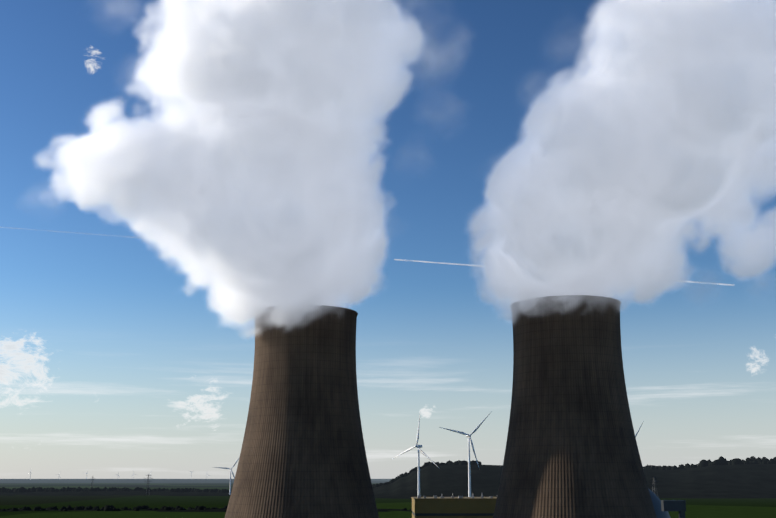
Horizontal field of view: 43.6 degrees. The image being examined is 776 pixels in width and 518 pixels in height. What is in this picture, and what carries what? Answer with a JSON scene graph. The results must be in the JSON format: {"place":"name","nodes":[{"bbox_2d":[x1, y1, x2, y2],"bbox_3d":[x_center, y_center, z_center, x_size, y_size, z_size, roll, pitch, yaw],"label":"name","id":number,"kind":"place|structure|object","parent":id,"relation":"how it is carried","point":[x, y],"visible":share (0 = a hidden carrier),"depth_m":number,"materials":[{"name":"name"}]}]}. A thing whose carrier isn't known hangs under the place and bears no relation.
{"place":"outdoors","nodes":[
{"label":"outdoors","id":0,"kind":"place"},
{"bbox_2d":[0,479,388,482],"bbox_3d":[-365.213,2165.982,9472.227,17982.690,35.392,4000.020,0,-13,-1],"label":"ridge horizon","id":1,"kind":"structure","parent":0,"point":[116,481],"depth_m":8221.96,"materials":[{"name":"green plant"}]},
{"bbox_2d":[0,479,775,517],"bbox_3d":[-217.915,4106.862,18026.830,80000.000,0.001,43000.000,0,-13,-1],"label":"ground","id":2,"kind":"structure","parent":0,"point":[730,507],"depth_m":1515.46,"materials":[{"name":"green plant"}]},
{"bbox_2d":[0,486,231,495],"bbox_3d":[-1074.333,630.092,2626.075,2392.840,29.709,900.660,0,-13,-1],"label":"tree line","id":3,"kind":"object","parent":2,"relation":"on","point":[63,491],"visible":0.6,"depth_m":2534.09,"materials":[{"name":"green plant"}]},
{"bbox_2d":[0,505,411,511],"bbox_3d":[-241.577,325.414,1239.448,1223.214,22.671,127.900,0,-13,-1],"label":"tree belt","id":4,"kind":"object","parent":2,"relation":"on","point":[140,508],"visible":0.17,"depth_m":1229.23,"materials":[{"name":"green plant"}]},
{"bbox_2d":[214,457,239,494],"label":"wind turbine","id":5,"kind":"object","parent":2,"relation":"on","point":[230,474],"visible":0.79,"depth_m":2277.05,"materials":[{"name":"white metal"}]},
{"bbox_2d":[225,304,378,517],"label":"cooling tower","id":6,"kind":"structure","parent":2,"relation":"on","point":[303,453],"depth_m":591.54,"materials":[{"name":"concrete"}]},
{"bbox_2d":[392,415,437,494],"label":"wind turbine","id":7,"kind":"object","parent":2,"relation":"on","point":[418,447],"visible":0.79,"depth_m":1363.37,"materials":[{"name":"white metal"}]},
{"bbox_2d":[411,497,496,517],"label":"machine hall","id":8,"kind":"structure","parent":2,"relation":"on","point":[454,505],"depth_m":710.27,"materials":[{"name":"grey concrete"}]},
{"bbox_2d":[412,511,493,515],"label":"machine hall window band","id":9,"kind":"object","parent":8,"relation":"attached to","point":[453,514],"visible":0.21,"depth_m":709.15,"materials":[{"name":"black glass"}]},
{"bbox_2d":[418,493,492,497],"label":"rooftop vents","id":10,"kind":"object","parent":8,"relation":"on","point":[419,496],"visible":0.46,"depth_m":724.80,"materials":[{"name":"grey metal"}]},
{"bbox_2d":[440,411,491,496],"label":"wind turbine","id":11,"kind":"object","parent":2,"relation":"on","point":[469,469],"visible":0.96,"depth_m":1401.05,"materials":[{"name":"white metal"}]},
{"bbox_2d":[372,456,775,498],"bbox_3d":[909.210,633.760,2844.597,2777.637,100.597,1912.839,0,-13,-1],"label":"wooded hill","id":12,"kind":"structure","parent":2,"relation":"on","point":[750,477],"depth_m":2274.36,"materials":[{"name":"green plant"}]},
{"bbox_2d":[493,295,656,517],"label":"cooling tower","id":13,"kind":"structure","parent":2,"relation":"on","point":[571,450],"depth_m":561.20,"materials":[{"name":"concrete"}]},
{"bbox_2d":[648,488,670,517],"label":"reactor dome","id":14,"kind":"structure","parent":2,"relation":"on","point":[656,502],"depth_m":788.13,"materials":[{"name":"metal"}]},
{"bbox_2d":[661,500,685,517],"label":"dark steel portal","id":15,"kind":"object","parent":2,"relation":"on","point":[679,506],"visible":1,"depth_m":457.17,"materials":[{"name":"metal"}]},
{"bbox_2d":[0,0,775,478],"label":"sky","id":16,"kind":"structure","parent":0,"point":[263,154],"materials":[{"name":"blue"}]},
{"bbox_2d":[396,259,732,285],"bbox_3d":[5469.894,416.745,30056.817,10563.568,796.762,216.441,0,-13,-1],"label":"contrail","id":17,"kind":"object","parent":16,"relation":"in","point":[495,267],"visible":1,"depth_m":30016.63,"materials":[{"name":"white"}]}
]}

